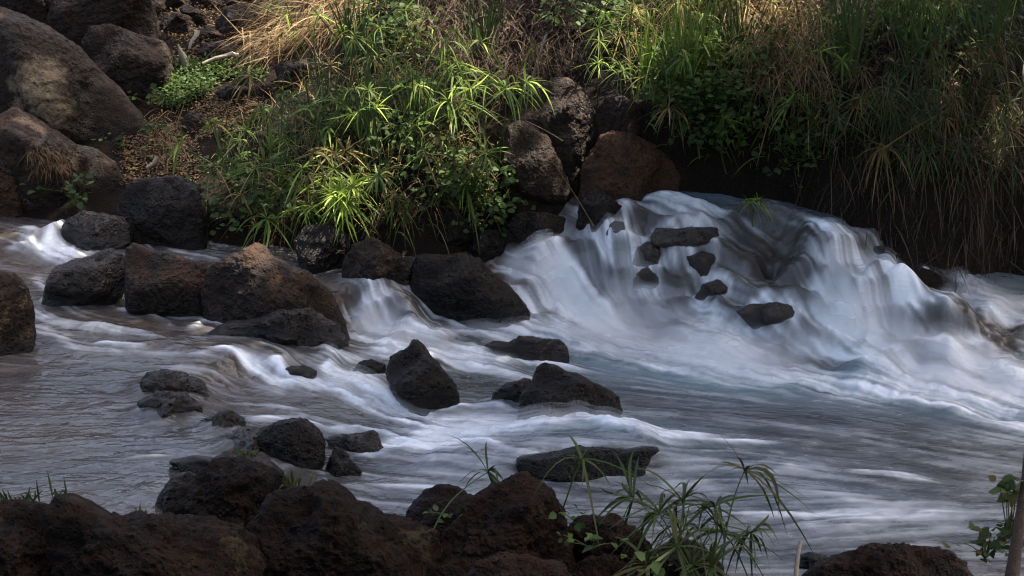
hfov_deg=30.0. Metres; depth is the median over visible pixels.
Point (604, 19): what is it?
leafy creeper
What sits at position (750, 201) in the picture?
umbrella sedge
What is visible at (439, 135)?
umbrella sedge
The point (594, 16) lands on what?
umbrella sedge
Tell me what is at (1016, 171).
umbrella sedge
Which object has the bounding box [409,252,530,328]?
rock
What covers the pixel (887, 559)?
rock
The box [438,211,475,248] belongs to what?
rock
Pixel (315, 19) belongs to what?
umbrella sedge
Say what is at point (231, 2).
rock
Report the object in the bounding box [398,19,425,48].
umbrella sedge
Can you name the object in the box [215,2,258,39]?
rock
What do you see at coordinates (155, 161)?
dead branch
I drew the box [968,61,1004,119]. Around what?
umbrella sedge
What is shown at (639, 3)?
umbrella sedge
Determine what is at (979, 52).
umbrella sedge
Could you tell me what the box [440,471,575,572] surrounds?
rock
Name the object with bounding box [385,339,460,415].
rock
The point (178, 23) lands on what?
rock
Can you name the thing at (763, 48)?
leafy creeper
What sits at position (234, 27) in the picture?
dry stalk
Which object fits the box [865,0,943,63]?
umbrella sedge
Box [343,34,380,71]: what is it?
umbrella sedge
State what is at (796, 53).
umbrella sedge
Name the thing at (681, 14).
umbrella sedge
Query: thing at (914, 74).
umbrella sedge
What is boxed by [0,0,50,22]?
boulder
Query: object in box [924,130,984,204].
umbrella sedge
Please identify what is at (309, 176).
umbrella sedge
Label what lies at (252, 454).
grass tuft
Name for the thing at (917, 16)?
umbrella sedge
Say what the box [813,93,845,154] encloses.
umbrella sedge
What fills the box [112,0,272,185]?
leaf litter
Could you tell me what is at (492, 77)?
umbrella sedge
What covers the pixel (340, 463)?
rock
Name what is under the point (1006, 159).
umbrella sedge
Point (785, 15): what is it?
umbrella sedge
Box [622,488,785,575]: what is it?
umbrella sedge
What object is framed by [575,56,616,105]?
umbrella sedge
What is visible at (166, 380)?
rock
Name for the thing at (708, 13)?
umbrella sedge
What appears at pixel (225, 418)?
rock
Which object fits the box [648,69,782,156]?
leafy creeper
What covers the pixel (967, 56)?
umbrella sedge
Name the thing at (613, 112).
boulder
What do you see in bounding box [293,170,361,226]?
umbrella sedge
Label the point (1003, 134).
umbrella sedge
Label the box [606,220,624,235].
rock
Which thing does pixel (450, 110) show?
umbrella sedge
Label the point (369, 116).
rush clump
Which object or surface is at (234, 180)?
leafy creeper
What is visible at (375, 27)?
undergrowth
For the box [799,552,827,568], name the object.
rock
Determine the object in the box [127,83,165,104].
leafy plant
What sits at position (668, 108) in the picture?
umbrella sedge
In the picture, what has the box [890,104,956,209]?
umbrella sedge
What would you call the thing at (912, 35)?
rush clump
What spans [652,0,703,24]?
umbrella sedge
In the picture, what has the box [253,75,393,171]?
leafy creeper
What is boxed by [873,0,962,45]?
umbrella sedge
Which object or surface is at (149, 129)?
leafy plant
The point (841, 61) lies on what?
umbrella sedge
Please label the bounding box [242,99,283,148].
umbrella sedge
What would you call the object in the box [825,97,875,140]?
umbrella sedge
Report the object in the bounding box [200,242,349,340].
rock
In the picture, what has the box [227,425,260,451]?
rock
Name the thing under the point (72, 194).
leafy plant
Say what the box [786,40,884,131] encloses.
umbrella sedge
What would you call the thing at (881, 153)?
umbrella sedge
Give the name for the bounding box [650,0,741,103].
rush clump
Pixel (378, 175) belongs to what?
umbrella sedge
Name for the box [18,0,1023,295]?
ground
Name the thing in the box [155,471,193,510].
rock
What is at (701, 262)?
rock
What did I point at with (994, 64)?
umbrella sedge
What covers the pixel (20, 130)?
boulder
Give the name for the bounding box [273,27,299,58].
umbrella sedge
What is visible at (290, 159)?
umbrella sedge
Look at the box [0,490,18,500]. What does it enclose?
grass tuft
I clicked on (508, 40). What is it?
twigs
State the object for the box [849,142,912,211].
umbrella sedge
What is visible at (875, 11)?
leafy creeper
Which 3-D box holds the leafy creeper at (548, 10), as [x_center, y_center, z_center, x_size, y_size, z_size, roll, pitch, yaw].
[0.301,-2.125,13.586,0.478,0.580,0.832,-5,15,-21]
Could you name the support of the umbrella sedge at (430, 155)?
on the ground at (710, 174)
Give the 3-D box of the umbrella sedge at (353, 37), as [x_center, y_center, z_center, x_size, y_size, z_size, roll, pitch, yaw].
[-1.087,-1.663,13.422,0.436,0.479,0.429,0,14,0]
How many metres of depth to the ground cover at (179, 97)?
14.08 m
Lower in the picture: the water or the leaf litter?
the water
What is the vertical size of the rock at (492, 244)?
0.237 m
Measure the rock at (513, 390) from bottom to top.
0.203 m
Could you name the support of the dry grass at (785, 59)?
on the ground at (710, 174)
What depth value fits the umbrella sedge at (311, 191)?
12.33 m
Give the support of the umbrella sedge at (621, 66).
on the ground at (710, 174)
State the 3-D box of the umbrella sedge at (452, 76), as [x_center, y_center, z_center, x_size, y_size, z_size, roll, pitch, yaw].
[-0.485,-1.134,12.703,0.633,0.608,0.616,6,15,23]
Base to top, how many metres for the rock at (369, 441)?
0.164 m
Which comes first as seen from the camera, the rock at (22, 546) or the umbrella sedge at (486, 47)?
the rock at (22, 546)
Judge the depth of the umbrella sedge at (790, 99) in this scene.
11.91 m
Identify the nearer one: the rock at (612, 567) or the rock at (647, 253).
the rock at (612, 567)
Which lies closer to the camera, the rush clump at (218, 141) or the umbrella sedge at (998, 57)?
the umbrella sedge at (998, 57)
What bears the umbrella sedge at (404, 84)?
on the ground at (710, 174)
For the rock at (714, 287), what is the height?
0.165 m
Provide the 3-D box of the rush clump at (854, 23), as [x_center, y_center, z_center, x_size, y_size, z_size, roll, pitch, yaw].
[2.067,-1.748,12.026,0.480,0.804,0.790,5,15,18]
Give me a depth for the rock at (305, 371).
10.72 m
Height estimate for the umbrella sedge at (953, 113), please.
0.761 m
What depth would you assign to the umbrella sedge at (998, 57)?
11.90 m
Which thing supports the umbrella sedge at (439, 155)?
on the ground at (710, 174)
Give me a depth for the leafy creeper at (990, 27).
12.39 m
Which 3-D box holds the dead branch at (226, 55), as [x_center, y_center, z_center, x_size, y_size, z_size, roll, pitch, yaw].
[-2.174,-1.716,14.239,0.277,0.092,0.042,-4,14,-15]
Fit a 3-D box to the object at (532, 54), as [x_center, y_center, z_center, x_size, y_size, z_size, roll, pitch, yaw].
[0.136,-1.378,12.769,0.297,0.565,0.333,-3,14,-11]
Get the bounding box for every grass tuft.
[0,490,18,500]
[17,146,76,184]
[18,480,41,501]
[47,471,66,499]
[134,502,156,514]
[234,446,260,457]
[279,470,312,488]
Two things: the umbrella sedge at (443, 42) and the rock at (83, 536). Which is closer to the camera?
the rock at (83, 536)
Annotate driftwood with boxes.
[177,45,189,72]
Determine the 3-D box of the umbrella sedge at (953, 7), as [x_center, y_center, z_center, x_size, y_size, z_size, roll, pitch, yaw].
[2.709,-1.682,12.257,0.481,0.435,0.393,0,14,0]
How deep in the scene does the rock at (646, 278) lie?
11.91 m
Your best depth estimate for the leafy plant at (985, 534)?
7.45 m
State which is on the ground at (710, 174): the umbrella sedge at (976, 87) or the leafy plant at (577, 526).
the umbrella sedge at (976, 87)
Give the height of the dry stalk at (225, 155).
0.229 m
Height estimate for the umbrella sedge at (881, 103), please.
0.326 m
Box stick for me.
[793,540,801,575]
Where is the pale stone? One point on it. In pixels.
(160, 7)
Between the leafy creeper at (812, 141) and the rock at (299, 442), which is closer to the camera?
the rock at (299, 442)
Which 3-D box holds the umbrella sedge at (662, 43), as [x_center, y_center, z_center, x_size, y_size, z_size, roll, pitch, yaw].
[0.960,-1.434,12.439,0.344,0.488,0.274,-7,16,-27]
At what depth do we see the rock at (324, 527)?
7.62 m
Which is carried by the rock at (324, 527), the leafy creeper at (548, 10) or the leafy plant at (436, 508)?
the leafy plant at (436, 508)
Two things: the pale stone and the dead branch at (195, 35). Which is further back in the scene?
the pale stone
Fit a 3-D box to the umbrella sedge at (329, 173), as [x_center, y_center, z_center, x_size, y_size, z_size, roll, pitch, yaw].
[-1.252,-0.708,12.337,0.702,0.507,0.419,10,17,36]
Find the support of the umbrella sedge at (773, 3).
on the ground at (710, 174)
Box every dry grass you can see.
[132,103,200,176]
[209,0,375,84]
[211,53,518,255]
[650,0,883,171]
[801,3,1023,236]
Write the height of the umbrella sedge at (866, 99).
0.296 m
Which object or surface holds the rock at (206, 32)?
on the ground at (710, 174)
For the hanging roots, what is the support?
hanging from the ground at (710, 174)
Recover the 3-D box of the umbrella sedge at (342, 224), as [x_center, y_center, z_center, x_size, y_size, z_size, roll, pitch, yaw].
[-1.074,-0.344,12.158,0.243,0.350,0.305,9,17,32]
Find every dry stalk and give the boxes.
[215,6,254,49]
[215,144,235,166]
[301,119,314,172]
[423,150,438,187]
[525,120,562,140]
[530,34,547,80]
[542,147,593,225]
[623,56,664,93]
[881,108,948,150]
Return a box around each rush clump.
[183,91,262,182]
[239,63,331,200]
[277,23,376,147]
[302,26,405,160]
[309,0,375,57]
[370,22,475,159]
[456,0,519,58]
[623,0,682,101]
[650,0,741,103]
[700,0,780,77]
[801,0,876,76]
[877,0,981,70]
[942,0,1023,70]
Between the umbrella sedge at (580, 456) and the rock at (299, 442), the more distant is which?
the rock at (299, 442)
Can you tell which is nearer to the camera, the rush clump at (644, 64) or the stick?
the stick
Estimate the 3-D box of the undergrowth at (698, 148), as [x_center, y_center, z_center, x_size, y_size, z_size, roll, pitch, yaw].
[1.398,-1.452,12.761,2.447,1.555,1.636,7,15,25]
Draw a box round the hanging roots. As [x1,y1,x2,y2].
[791,167,1023,293]
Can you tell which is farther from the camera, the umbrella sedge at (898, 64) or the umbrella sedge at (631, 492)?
the umbrella sedge at (898, 64)
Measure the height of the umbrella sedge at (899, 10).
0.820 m
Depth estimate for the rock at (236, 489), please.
8.22 m
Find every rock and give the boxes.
[0,270,36,355]
[0,499,51,575]
[39,493,266,575]
[41,247,124,306]
[60,210,133,250]
[118,175,209,250]
[124,243,207,316]
[137,391,202,417]
[138,369,210,396]
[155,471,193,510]
[159,11,196,35]
[163,455,292,526]
[165,0,190,8]
[169,446,283,473]
[179,4,211,25]
[180,112,206,136]
[189,0,225,8]
[197,40,246,60]
[199,26,228,42]
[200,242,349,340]
[205,409,246,427]
[208,307,349,349]
[214,85,256,103]
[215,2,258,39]
[225,0,274,5]
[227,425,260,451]
[245,479,443,575]
[251,82,276,99]
[257,417,325,469]
[274,59,316,89]
[285,365,316,378]
[293,222,349,273]
[325,430,383,452]
[325,446,361,476]
[341,236,411,285]
[352,359,385,373]
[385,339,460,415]
[405,484,467,522]
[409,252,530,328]
[420,493,471,537]
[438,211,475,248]
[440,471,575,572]
[464,551,571,575]
[469,229,506,261]
[485,335,569,362]
[491,378,530,402]
[506,211,565,246]
[515,445,658,481]
[517,362,622,419]
[568,513,652,575]
[570,553,634,575]
[575,188,621,231]
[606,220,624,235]
[632,241,660,266]
[632,266,658,288]
[650,226,719,247]
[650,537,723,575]
[687,251,715,276]
[694,279,727,299]
[736,302,794,328]
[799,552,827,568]
[802,542,973,575]
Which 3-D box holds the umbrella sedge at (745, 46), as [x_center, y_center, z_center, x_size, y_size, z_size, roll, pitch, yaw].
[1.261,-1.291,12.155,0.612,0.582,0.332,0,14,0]
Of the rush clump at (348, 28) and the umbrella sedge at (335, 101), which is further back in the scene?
the rush clump at (348, 28)
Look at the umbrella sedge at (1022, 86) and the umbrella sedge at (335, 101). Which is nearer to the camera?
the umbrella sedge at (1022, 86)
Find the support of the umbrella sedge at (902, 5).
on the ground at (710, 174)
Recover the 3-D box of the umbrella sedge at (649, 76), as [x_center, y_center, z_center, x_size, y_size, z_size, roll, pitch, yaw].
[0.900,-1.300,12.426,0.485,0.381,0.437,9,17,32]
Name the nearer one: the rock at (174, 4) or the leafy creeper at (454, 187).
the leafy creeper at (454, 187)
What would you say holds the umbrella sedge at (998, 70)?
on the ground at (710, 174)
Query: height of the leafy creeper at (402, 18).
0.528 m
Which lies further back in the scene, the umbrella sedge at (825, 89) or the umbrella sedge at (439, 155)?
the umbrella sedge at (439, 155)
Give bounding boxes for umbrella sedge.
[163,120,261,194]
[184,161,294,225]
[199,117,260,190]
[222,151,309,227]
[226,65,268,128]
[237,116,286,231]
[237,198,295,256]
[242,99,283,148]
[248,5,304,55]
[261,142,360,212]
[263,128,302,177]
[267,0,300,46]
[271,155,332,245]
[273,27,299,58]
[286,98,330,139]
[287,194,321,235]
[288,87,357,170]
[288,171,341,229]
[293,136,373,209]
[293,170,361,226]
[294,18,320,80]
[297,85,344,174]
[302,161,378,241]
[304,143,359,194]
[307,1,337,61]
[311,54,365,84]
[312,82,393,152]
[317,91,401,194]
[320,84,357,128]
[330,24,361,50]
[330,208,357,246]
[331,17,382,79]
[339,163,378,215]
[340,75,455,162]
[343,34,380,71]
[345,56,408,122]
[349,38,386,76]
[352,200,420,253]
[354,160,412,222]
[364,0,424,55]
[370,44,418,122]
[375,42,439,107]
[376,31,488,134]
[377,81,435,158]
[383,190,414,249]
[389,71,485,144]
[391,0,419,28]
[392,71,448,116]
[395,141,472,186]
[397,117,437,184]
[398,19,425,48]
[401,73,502,177]
[416,105,478,159]
[418,24,472,77]
[418,149,481,217]
[424,23,506,94]
[432,130,512,205]
[432,179,501,252]
[433,434,512,528]
[434,55,507,136]
[471,60,555,154]
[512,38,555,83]
[529,432,657,542]
[566,6,653,71]
[573,509,752,575]
[575,0,625,31]
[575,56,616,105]
[585,0,665,80]
[585,35,638,94]
[595,0,668,51]
[597,449,729,575]
[604,0,662,23]
[614,63,681,109]
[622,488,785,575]
[625,0,712,50]
[626,0,655,23]
[634,31,678,95]
[635,88,693,154]
[648,26,730,113]
[651,0,753,62]
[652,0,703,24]
[652,24,693,109]
[654,9,718,57]
[656,0,728,39]
[661,0,700,47]
[665,40,760,121]
[666,0,725,34]
[690,35,726,68]
[695,515,778,575]
[700,430,815,566]
[701,112,743,173]
[717,0,742,32]
[719,59,769,106]
[721,45,749,87]
[722,30,769,117]
[735,192,775,227]
[748,0,847,73]
[752,0,819,72]
[752,78,820,155]
[760,0,787,24]
[762,2,804,33]
[769,4,840,72]
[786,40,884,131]
[806,57,906,131]
[810,75,915,155]
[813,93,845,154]
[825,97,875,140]
[827,1,875,73]
[827,46,858,87]
[838,0,883,48]
[841,68,901,186]
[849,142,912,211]
[850,71,935,217]
[854,82,879,126]
[855,0,927,29]
[856,89,901,135]
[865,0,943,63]
[869,72,918,179]
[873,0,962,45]
[876,6,955,59]
[878,90,915,124]
[880,0,929,22]
[881,20,961,83]
[884,94,967,154]
[887,23,945,136]
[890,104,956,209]
[891,1,970,45]
[903,86,946,136]
[904,78,967,156]
[908,0,973,54]
[912,52,968,102]
[916,50,1003,119]
[921,36,959,116]
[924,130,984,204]
[925,34,977,91]
[929,95,1008,194]
[930,83,969,152]
[934,0,987,56]
[935,47,1022,129]
[941,78,1017,150]
[949,56,1011,147]
[950,36,1022,147]
[954,89,1022,187]
[957,0,1023,56]
[961,110,1023,194]
[962,84,1003,131]
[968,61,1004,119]
[969,53,1022,95]
[975,29,1016,94]
[980,30,1015,112]
[981,136,1023,213]
[991,151,1020,183]
[998,65,1023,145]
[1006,0,1023,61]
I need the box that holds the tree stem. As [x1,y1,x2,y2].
[1005,456,1023,575]
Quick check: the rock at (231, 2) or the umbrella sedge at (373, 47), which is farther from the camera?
the rock at (231, 2)
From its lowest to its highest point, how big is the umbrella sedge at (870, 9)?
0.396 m
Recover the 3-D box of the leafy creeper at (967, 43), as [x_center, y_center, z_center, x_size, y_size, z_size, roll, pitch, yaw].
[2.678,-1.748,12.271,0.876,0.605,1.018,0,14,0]
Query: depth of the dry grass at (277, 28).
14.34 m
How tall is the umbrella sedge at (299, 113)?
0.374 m
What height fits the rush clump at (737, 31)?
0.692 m
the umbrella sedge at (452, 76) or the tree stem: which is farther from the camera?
the umbrella sedge at (452, 76)
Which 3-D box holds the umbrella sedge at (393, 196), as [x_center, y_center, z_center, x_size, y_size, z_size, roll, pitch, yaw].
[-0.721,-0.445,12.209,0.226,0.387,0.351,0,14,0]
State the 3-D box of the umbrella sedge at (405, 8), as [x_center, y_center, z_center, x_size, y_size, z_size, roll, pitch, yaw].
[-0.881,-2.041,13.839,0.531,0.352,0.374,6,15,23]
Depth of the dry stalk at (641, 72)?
12.52 m
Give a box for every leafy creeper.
[181,147,305,235]
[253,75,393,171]
[344,0,448,68]
[351,64,493,171]
[387,127,535,236]
[533,0,599,33]
[555,0,650,51]
[632,29,739,125]
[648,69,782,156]
[705,4,806,127]
[751,82,861,187]
[790,0,903,69]
[863,0,992,65]
[951,0,1023,58]
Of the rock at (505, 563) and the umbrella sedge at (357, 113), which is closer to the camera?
the rock at (505, 563)
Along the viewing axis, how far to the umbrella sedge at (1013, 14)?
12.32 m
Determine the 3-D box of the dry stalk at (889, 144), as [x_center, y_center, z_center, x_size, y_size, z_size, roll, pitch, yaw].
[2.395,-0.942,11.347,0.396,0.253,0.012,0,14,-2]
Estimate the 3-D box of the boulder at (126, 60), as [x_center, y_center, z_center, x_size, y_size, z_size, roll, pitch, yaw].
[-2.842,-1.601,14.096,0.676,0.687,0.568,0,14,0]
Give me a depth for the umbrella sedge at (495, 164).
12.21 m
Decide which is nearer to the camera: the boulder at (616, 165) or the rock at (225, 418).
the rock at (225, 418)
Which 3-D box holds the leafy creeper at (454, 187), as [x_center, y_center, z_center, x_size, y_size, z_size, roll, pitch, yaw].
[-0.323,-0.666,12.272,0.956,0.753,0.460,0,14,0]
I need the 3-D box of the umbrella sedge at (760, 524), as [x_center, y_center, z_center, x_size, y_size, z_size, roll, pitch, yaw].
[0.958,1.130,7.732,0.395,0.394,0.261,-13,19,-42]
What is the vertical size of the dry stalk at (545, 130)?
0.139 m
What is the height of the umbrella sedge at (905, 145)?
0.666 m
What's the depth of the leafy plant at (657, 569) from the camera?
7.25 m
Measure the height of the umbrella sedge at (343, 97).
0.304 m
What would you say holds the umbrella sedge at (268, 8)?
on the ground at (710, 174)
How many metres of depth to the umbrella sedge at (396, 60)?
12.69 m
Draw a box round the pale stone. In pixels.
[155,2,166,12]
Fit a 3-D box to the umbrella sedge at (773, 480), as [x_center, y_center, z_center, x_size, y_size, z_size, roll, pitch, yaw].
[1.022,0.836,7.817,0.538,0.671,0.460,-7,16,-27]
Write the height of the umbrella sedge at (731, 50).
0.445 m
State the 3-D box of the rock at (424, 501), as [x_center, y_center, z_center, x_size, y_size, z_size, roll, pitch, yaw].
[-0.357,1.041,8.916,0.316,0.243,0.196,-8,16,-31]
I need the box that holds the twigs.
[398,0,604,116]
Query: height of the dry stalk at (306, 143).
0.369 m
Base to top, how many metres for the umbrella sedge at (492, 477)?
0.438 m
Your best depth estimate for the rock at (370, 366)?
10.95 m
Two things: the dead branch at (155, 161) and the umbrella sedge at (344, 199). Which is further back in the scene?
the dead branch at (155, 161)
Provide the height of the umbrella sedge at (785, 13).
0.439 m
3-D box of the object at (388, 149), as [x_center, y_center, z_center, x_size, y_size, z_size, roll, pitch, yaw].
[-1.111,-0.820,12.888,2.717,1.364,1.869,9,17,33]
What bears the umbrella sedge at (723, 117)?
on the ground at (710, 174)
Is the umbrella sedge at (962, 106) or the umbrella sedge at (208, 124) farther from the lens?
the umbrella sedge at (208, 124)
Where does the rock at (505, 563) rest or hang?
on the ground at (710, 174)
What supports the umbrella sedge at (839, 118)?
on the ground at (710, 174)
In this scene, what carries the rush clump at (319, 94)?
on the ground at (710, 174)
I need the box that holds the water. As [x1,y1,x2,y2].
[0,190,1023,575]
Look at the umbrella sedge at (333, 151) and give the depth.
12.53 m
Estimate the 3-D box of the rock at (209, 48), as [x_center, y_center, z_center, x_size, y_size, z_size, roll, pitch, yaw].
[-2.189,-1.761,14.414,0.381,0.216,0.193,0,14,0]
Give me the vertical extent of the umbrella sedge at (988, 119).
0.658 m
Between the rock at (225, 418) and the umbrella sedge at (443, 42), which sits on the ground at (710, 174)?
the umbrella sedge at (443, 42)
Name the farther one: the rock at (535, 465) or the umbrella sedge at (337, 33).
the umbrella sedge at (337, 33)
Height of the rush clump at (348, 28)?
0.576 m
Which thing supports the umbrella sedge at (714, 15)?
on the ground at (710, 174)
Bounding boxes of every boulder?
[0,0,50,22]
[0,7,146,144]
[0,106,123,211]
[0,171,22,216]
[45,0,159,46]
[80,24,173,99]
[502,120,573,218]
[514,77,597,191]
[577,130,679,202]
[593,94,644,136]
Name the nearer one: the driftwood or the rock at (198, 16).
the driftwood
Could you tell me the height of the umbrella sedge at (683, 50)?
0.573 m
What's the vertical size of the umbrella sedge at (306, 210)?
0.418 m
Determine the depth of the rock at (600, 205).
12.13 m
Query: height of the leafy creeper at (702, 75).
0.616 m
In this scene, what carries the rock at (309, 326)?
in the water
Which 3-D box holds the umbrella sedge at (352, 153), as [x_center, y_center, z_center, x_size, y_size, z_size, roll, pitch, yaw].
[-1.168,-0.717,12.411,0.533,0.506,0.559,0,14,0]
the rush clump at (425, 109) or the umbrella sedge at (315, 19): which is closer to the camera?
the rush clump at (425, 109)
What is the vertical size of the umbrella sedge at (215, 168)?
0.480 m
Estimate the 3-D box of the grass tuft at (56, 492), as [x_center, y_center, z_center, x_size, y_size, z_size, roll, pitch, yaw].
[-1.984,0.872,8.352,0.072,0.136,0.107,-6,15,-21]
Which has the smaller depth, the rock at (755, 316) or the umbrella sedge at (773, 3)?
the rock at (755, 316)
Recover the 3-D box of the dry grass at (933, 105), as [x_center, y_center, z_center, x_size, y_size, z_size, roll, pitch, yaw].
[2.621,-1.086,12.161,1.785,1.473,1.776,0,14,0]
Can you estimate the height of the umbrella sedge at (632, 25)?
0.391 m
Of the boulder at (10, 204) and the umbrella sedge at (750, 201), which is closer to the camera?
the umbrella sedge at (750, 201)
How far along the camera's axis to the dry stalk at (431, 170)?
12.11 m
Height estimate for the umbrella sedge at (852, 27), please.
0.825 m
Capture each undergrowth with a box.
[193,7,519,247]
[326,0,437,76]
[590,0,867,175]
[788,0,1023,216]
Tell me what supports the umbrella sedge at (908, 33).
on the ground at (710, 174)
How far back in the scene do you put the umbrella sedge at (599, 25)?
12.81 m
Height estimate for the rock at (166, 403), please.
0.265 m
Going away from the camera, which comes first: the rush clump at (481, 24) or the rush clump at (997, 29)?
the rush clump at (997, 29)
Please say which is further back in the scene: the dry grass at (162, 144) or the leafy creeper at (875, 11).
the dry grass at (162, 144)
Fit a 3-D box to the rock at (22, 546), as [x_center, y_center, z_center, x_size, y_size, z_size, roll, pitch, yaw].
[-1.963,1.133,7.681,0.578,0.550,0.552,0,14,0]
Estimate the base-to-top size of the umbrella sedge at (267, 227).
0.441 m
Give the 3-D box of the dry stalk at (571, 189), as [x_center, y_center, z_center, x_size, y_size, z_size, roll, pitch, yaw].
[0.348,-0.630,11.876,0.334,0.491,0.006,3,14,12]
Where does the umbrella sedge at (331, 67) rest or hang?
on the ground at (710, 174)
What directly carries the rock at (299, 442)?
in the water
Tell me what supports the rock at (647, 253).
on the ground at (710, 174)
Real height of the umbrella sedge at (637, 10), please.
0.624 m
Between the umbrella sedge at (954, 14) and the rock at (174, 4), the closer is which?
the umbrella sedge at (954, 14)
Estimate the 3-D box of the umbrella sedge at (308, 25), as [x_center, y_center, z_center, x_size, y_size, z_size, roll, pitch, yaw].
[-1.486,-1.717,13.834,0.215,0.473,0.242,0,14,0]
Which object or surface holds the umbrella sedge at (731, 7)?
on the ground at (710, 174)
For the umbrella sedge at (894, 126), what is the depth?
11.42 m
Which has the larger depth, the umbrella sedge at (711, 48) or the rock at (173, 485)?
the umbrella sedge at (711, 48)
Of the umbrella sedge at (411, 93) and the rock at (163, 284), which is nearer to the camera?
the rock at (163, 284)
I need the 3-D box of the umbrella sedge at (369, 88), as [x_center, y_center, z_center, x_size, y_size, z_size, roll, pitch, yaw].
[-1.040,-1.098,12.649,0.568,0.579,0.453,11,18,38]
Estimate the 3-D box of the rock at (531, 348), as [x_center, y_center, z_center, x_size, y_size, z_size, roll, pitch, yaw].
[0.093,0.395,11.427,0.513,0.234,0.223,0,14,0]
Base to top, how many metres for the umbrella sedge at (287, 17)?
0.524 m
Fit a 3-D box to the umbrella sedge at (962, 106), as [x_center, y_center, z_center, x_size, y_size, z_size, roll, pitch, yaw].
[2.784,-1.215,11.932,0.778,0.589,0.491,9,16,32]
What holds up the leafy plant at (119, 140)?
on the ground at (710, 174)
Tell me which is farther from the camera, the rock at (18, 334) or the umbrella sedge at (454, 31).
the umbrella sedge at (454, 31)
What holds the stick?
on the ground at (710, 174)
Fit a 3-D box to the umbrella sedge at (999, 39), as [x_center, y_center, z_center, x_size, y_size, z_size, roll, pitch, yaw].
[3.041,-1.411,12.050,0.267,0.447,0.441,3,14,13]
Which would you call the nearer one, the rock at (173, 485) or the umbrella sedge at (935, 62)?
the rock at (173, 485)
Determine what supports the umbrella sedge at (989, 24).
on the ground at (710, 174)
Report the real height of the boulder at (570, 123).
0.822 m
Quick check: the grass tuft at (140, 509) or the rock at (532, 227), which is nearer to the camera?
the grass tuft at (140, 509)
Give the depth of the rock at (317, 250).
12.09 m
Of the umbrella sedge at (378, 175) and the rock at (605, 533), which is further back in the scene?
the umbrella sedge at (378, 175)
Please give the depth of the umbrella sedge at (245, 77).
13.24 m
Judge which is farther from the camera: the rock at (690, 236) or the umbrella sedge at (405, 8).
the umbrella sedge at (405, 8)
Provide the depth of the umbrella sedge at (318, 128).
12.78 m
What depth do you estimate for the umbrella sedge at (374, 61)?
13.02 m
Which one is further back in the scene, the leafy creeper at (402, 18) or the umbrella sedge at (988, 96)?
the leafy creeper at (402, 18)
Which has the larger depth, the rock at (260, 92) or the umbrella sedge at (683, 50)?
the rock at (260, 92)
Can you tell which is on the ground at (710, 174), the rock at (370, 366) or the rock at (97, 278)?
the rock at (97, 278)
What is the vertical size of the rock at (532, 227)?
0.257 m
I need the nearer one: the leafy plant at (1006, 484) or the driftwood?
the leafy plant at (1006, 484)
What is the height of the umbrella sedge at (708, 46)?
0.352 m
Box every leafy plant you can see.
[19,172,93,209]
[90,132,166,156]
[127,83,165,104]
[137,115,186,137]
[423,504,461,522]
[548,504,588,531]
[556,531,629,558]
[634,551,671,575]
[942,521,1011,562]
[988,474,1023,547]
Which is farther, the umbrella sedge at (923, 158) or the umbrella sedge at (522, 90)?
the umbrella sedge at (522, 90)
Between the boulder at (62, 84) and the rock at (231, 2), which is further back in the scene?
the rock at (231, 2)
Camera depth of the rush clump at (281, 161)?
12.68 m
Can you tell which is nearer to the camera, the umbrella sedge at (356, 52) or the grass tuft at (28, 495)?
the grass tuft at (28, 495)
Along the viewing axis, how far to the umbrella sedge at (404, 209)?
12.21 m
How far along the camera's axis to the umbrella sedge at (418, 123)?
12.38 m
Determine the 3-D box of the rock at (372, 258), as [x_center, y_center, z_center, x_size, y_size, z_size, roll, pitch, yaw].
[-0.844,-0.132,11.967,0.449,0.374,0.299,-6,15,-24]
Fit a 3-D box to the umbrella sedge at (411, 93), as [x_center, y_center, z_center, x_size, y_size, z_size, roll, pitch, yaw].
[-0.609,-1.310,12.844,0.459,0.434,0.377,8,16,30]
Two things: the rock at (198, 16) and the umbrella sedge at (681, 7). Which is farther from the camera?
the rock at (198, 16)
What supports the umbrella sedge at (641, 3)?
on the ground at (710, 174)
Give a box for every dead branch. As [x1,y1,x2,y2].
[146,155,159,167]
[188,30,199,48]
[202,51,238,64]
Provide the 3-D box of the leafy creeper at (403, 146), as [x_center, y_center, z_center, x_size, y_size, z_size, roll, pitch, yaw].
[-0.684,-1.117,12.563,1.152,0.660,0.710,10,17,34]
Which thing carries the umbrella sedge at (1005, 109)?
on the ground at (710, 174)
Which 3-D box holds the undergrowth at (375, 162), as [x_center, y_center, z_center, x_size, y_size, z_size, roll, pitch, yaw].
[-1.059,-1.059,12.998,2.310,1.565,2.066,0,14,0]
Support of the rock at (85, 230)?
on the ground at (710, 174)
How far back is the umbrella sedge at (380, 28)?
13.40 m
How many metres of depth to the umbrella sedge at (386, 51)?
12.92 m
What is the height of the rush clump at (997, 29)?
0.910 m
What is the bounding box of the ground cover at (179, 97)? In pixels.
[153,48,269,113]
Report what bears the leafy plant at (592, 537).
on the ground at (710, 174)
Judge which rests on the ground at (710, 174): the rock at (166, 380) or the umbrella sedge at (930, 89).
the umbrella sedge at (930, 89)
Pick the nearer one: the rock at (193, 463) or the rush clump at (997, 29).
the rock at (193, 463)
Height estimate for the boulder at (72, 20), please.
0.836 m
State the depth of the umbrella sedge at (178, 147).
12.70 m
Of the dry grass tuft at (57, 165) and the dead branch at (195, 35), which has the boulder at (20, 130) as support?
the dry grass tuft at (57, 165)

